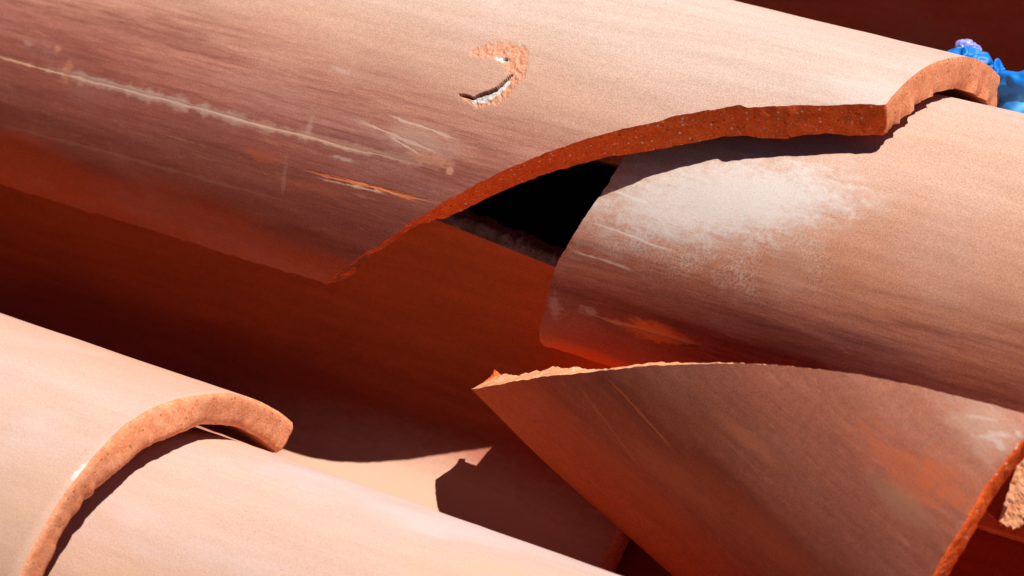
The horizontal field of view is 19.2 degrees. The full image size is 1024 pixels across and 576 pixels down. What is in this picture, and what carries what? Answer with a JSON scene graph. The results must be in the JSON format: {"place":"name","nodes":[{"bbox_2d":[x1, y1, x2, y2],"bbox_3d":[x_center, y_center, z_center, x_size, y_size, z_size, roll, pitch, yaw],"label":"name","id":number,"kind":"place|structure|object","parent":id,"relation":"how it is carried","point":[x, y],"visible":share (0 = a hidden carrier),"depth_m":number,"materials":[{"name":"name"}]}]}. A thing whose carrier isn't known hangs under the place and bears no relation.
{"place":"outdoors","nodes":[
{"label":"outdoors","id":0,"kind":"place"},
{"bbox_2d":[466,161,616,247],"bbox_3d":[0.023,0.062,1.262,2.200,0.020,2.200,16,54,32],"label":"roof deck","id":1,"kind":"structure","parent":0,"point":[553,208],"depth_m":1.35,"materials":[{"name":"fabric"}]},
{"bbox_2d":[43,427,619,575],"bbox_3d":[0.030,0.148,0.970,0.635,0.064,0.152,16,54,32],"label":"cover tile","id":2,"kind":"object","parent":1,"relation":"on","point":[195,501],"visible":0.66,"depth_m":1.04,"materials":[{"name":"ceramic"}]},
{"bbox_2d":[0,313,292,575],"bbox_3d":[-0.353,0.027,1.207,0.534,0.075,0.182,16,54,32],"label":"cover tile","id":3,"kind":"object","parent":2,"relation":"on","point":[80,421],"visible":1,"depth_m":1.07,"materials":[{"name":"ceramic"}]},
{"bbox_2d":[592,0,1023,167],"bbox_3d":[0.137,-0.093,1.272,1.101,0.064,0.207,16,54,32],"label":"pan tile","id":4,"kind":"object","parent":1,"relation":"on","point":[994,29],"visible":0.03,"depth_m":1.29,"materials":[{"name":"ceramic"}]},
{"bbox_2d":[539,93,1023,412],"bbox_3d":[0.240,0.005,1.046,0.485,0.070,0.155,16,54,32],"label":"cover tile","id":5,"kind":"object","parent":4,"relation":"on","point":[895,253],"visible":0.6,"depth_m":1.09,"materials":[{"name":"ceramic"}]},
{"bbox_2d":[0,0,999,283],"bbox_3d":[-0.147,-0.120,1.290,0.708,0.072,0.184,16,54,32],"label":"broken cover tile","id":6,"kind":"object","parent":5,"relation":"on","point":[328,140],"visible":1,"depth_m":1.17,"materials":[{"name":"ceramic"}]},
{"bbox_2d":[946,39,1023,112],"bbox_3d":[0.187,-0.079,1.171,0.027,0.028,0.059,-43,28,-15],"label":"blue plastic","id":7,"kind":"object","parent":6,"relation":"on","point":[1011,90],"visible":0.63,"depth_m":1.15,"materials":[{"name":"blue plastic"}]},
{"bbox_2d":[615,528,1023,575],"bbox_3d":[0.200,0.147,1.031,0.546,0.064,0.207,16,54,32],"label":"pan tile","id":8,"kind":"object","parent":1,"relation":"on","point":[985,553],"visible":0.04,"depth_m":1.10,"materials":[{"name":"ceramic"}]},
{"bbox_2d":[0,184,629,572],"bbox_3d":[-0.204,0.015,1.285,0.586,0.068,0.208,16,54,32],"label":"pan tile","id":9,"kind":"object","parent":8,"relation":"on","point":[376,368],"visible":0.41,"depth_m":1.23,"materials":[{"name":"ceramic"}]},
{"bbox_2d":[472,362,1023,575],"bbox_3d":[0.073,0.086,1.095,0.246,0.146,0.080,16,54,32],"label":"tile fragment","id":10,"kind":"object","parent":8,"relation":"on","point":[708,469],"visible":1,"depth_m":1.04,"materials":[{"name":"ceramic"}]},
{"bbox_2d":[977,512,1023,542],"bbox_3d":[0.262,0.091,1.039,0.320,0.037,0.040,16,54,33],"label":"tile fragment","id":11,"kind":"object","parent":8,"relation":"on","point":[988,523],"visible":0.12,"depth_m":1.09,"materials":[{"name":"orange ceramic"}]},
{"bbox_2d":[985,459,1023,529],"bbox_3d":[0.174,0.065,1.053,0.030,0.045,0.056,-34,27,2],"label":"tile shard","id":12,"kind":"object","parent":8,"relation":"on","point":[1005,507],"visible":0.48,"depth_m":1.03,"materials":[{"name":"ceramic"}]}
]}

